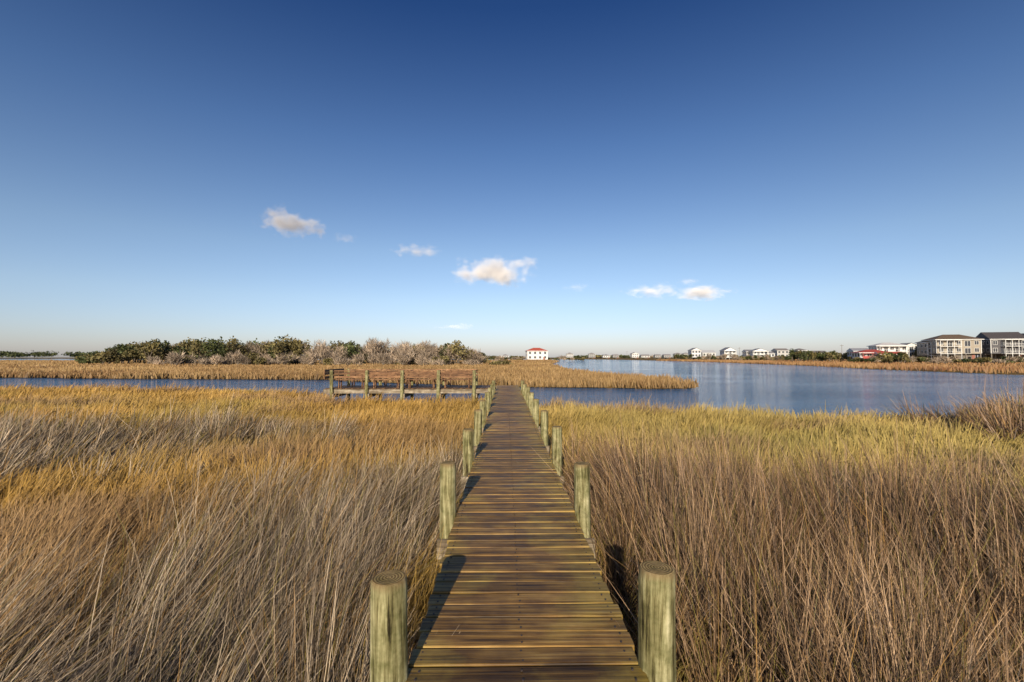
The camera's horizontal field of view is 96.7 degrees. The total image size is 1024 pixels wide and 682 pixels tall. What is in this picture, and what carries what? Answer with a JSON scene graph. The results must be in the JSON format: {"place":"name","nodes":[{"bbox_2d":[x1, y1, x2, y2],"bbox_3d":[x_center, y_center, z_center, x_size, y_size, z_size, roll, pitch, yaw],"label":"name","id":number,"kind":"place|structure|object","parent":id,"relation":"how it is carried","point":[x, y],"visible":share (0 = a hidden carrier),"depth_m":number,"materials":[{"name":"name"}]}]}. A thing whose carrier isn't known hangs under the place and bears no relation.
{"place":"outdoors","nodes":[
{"label":"outdoors","id":0,"kind":"place"},
{"bbox_2d":[0,359,1023,420],"bbox_3d":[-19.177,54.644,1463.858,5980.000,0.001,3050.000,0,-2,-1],"label":"water","id":1,"kind":"structure","parent":0,"point":[796,388],"depth_m":38.87,"materials":[{"name":"blue liquid"}]},
{"bbox_2d":[0,359,698,388],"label":"spit marsh grass","id":2,"kind":"structure","parent":1,"relation":"in","point":[540,372],"depth_m":54.60,"materials":[{"name":"brown plant"}]},
{"bbox_2d":[323,368,496,400],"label":"dock platform","id":3,"kind":"structure","parent":1,"relation":"in","point":[411,389],"depth_m":23.38,"materials":[{"name":"brown wood"}]},
{"bbox_2d":[656,359,1023,373],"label":"shore marsh grass","id":4,"kind":"structure","parent":1,"relation":"in","point":[989,367],"depth_m":111.25,"materials":[{"name":"brown plant"}]},
{"bbox_2d":[0,357,1023,681],"bbox_3d":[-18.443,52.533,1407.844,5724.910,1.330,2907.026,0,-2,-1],"label":"ground","id":5,"kind":"structure","parent":0,"point":[434,585],"depth_m":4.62,"materials":[{"name":"plant"}]},
{"bbox_2d":[73,334,513,365],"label":"maritime thicket","id":6,"kind":"object","parent":5,"relation":"on","point":[234,351],"visible":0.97,"depth_m":117.61,"materials":[{"name":"green plant"}]},
{"bbox_2d":[0,350,741,357],"bbox_3d":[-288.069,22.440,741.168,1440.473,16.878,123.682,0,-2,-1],"label":"distant treeline","id":7,"kind":"object","parent":5,"relation":"on","point":[6,353],"visible":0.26,"depth_m":736.22,"materials":[{"name":"green plant"}]},
{"bbox_2d":[0,381,1023,681],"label":"needle rush","id":8,"kind":"object","parent":5,"relation":"on","point":[708,513],"visible":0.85,"depth_m":4.08,"materials":[{"name":"brown plant"}]},
{"bbox_2d":[370,380,675,681],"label":"boardwalk","id":9,"kind":"structure","parent":5,"relation":"on","point":[507,602],"depth_m":3.02,"materials":[{"name":"brown wood"}]},
{"bbox_2d":[566,353,572,357],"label":"distant cottage","id":10,"kind":"structure","parent":5,"relation":"on","point":[570,355],"depth_m":644.15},
{"bbox_2d":[588,353,594,357],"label":"distant cottage","id":11,"kind":"structure","parent":5,"relation":"on","point":[591,355],"depth_m":668.08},
{"bbox_2d":[630,352,638,358],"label":"distant cottage","id":12,"kind":"structure","parent":5,"relation":"on","point":[634,355],"depth_m":609.97,"materials":[{"name":"white paint"}]},
{"bbox_2d":[662,354,670,358],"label":"distant cottage","id":13,"kind":"structure","parent":5,"relation":"on","point":[666,356],"depth_m":614.44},
{"bbox_2d":[687,348,701,359],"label":"white cottage","id":14,"kind":"structure","parent":5,"relation":"on","point":[695,352],"depth_m":331.71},
{"bbox_2d":[701,350,715,359],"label":"white cottage","id":15,"kind":"structure","parent":5,"relation":"on","point":[711,352],"depth_m":337.16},
{"bbox_2d":[719,347,736,359],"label":"white cottage","id":16,"kind":"structure","parent":5,"relation":"on","point":[728,351],"depth_m":332.02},
{"bbox_2d":[742,350,749,356],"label":"white cottage","id":17,"kind":"structure","parent":5,"relation":"on","point":[745,353],"depth_m":314.71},
{"bbox_2d":[488,344,1023,363],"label":"shore shrubs","id":18,"kind":"object","parent":5,"relation":"on","point":[899,357],"visible":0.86,"depth_m":206.52,"materials":[{"name":"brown plant"}]},
{"bbox_2d":[748,348,768,359],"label":"white cottage","id":19,"kind":"structure","parent":5,"relation":"on","point":[758,352],"depth_m":302.08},
{"bbox_2d":[749,352,766,357],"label":"windows","id":20,"kind":"structure","parent":19,"relation":"in","point":[749,352],"depth_m":302.11,"materials":[{"name":"clear glass"}]},
{"bbox_2d":[771,348,788,359],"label":"white cottage","id":21,"kind":"structure","parent":5,"relation":"on","point":[780,351],"depth_m":332.72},
{"bbox_2d":[846,348,868,361],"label":"white cottage","id":22,"kind":"structure","parent":5,"relation":"on","point":[849,351],"depth_m":205.17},
{"bbox_2d":[851,350,887,358],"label":"white cottage","id":23,"kind":"structure","parent":5,"relation":"on","point":[864,354],"depth_m":193.32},
{"bbox_2d":[852,353,870,356],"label":"windows","id":24,"kind":"structure","parent":23,"relation":"in","point":[862,354],"depth_m":193.18,"materials":[{"name":"clear glass"}]},
{"bbox_2d":[852,352,873,357],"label":"window frames and trim","id":25,"kind":"structure","parent":23,"relation":"in","point":[859,352],"depth_m":192.71,"materials":[{"name":"white paint"}]},
{"bbox_2d":[866,343,909,357],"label":"white cottage","id":26,"kind":"structure","parent":5,"relation":"on","point":[893,347],"depth_m":198.18,"materials":[{"name":"white wood"}]},
{"bbox_2d":[869,347,905,350],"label":"windows","id":27,"kind":"structure","parent":26,"relation":"in","point":[891,348],"depth_m":198.17,"materials":[{"name":"clear glass"}]},
{"bbox_2d":[866,345,909,353],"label":"window frames and trim","id":28,"kind":"structure","parent":26,"relation":"in","point":[886,345],"depth_m":197.38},
{"bbox_2d":[873,352,902,355],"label":"white cottage","id":29,"kind":"structure","parent":5,"relation":"on","point":[874,353],"depth_m":188.47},
{"bbox_2d":[900,343,916,356],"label":"white cottage","id":30,"kind":"structure","parent":5,"relation":"on","point":[911,348],"depth_m":204.25,"materials":[{"name":"white wood"}]},
{"bbox_2d":[929,345,950,359],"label":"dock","id":31,"kind":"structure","parent":5,"relation":"on","point":[931,355],"depth_m":187.13,"materials":[{"name":"grey wood"}]},
{"bbox_2d":[924,354,980,361],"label":"pilings and storage","id":32,"kind":"object","parent":5,"relation":"on","point":[967,356],"visible":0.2,"depth_m":183.30,"materials":[{"name":"wood"}]},
{"bbox_2d":[927,340,980,353],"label":"walls","id":33,"kind":"structure","parent":32,"relation":"on","point":[972,346],"depth_m":182.64,"materials":[{"name":"beige"}]},
{"bbox_2d":[917,343,945,355],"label":"walls","id":34,"kind":"structure","parent":33,"relation":"part of","point":[923,348],"depth_m":192.39,"materials":[{"name":"beige"}]},
{"bbox_2d":[917,344,939,354],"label":"windows","id":35,"kind":"structure","parent":34,"relation":"attached to","point":[922,351],"depth_m":192.94,"materials":[{"name":"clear glass"}]},
{"bbox_2d":[917,342,942,354],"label":"window frames and trim","id":36,"kind":"structure","parent":34,"relation":"attached to","point":[926,343],"depth_m":190.18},
{"bbox_2d":[938,339,961,358],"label":"balcony","id":37,"kind":"structure","parent":33,"relation":"attached to","point":[947,346],"depth_m":181.25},
{"bbox_2d":[921,339,983,353],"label":"window frames and trim","id":38,"kind":"structure","parent":33,"relation":"attached to","point":[956,343],"depth_m":182.37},
{"bbox_2d":[929,341,978,352],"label":"windows","id":39,"kind":"structure","parent":38,"relation":"attached to","point":[967,350],"depth_m":182.33,"materials":[{"name":"clear glass"}]},
{"bbox_2d":[924,334,981,339],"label":"roof","id":40,"kind":"structure","parent":33,"relation":"on","point":[956,336],"depth_m":184.58,"materials":[{"name":"beige"}]},
{"bbox_2d":[978,355,996,359],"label":"pilings and storage","id":41,"kind":"object","parent":5,"relation":"on","point":[994,357],"visible":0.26,"depth_m":184.48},
{"bbox_2d":[976,354,1018,359],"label":"pilings and storage","id":42,"kind":"object","parent":5,"relation":"on","point":[1007,355],"visible":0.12,"depth_m":180.04,"materials":[{"name":"grey"}]},
{"bbox_2d":[981,339,1023,353],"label":"walls","id":43,"kind":"structure","parent":42,"relation":"on","point":[985,346],"depth_m":179.45,"materials":[{"name":"grey"}]},
{"bbox_2d":[976,332,1023,338],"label":"roof","id":44,"kind":"structure","parent":43,"relation":"on","point":[1000,335],"depth_m":181.10,"materials":[{"name":"grey"}]},
{"bbox_2d":[982,341,1023,352],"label":"windows","id":45,"kind":"structure","parent":43,"relation":"attached to","point":[1003,344],"depth_m":178.92,"materials":[{"name":"clear glass"}]},
{"bbox_2d":[982,339,1023,353],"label":"window frames and trim","id":46,"kind":"structure","parent":43,"relation":"attached to","point":[990,351],"depth_m":179.56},
{"bbox_2d":[1002,339,1023,355],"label":"balcony","id":47,"kind":"structure","parent":43,"relation":"attached to","point":[1012,353],"depth_m":176.59,"materials":[{"name":"white wood"}]},
{"bbox_2d":[0,0,1023,357],"label":"sky","id":48,"kind":"structure","parent":0,"point":[499,177],"materials":[{"name":"blue"}]},
{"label":"window frames and trim","id":49,"kind":"object","parent":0,"visible":0},
{"bbox_2d":[526,352,545,357],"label":"windows","id":50,"kind":"structure","parent":49,"relation":"attached to","point":[535,353],"depth_m":290.12,"materials":[{"name":"clear glass"}]},
{"bbox_2d":[526,351,547,359],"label":"walls","id":51,"kind":"structure","parent":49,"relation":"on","point":[537,354],"depth_m":290.11,"materials":[{"name":"white paint"}]},
{"bbox_2d":[526,348,547,350],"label":"roof","id":52,"kind":"structure","parent":51,"relation":"on","point":[536,349],"depth_m":291.54,"materials":[{"name":"red"}]}
]}

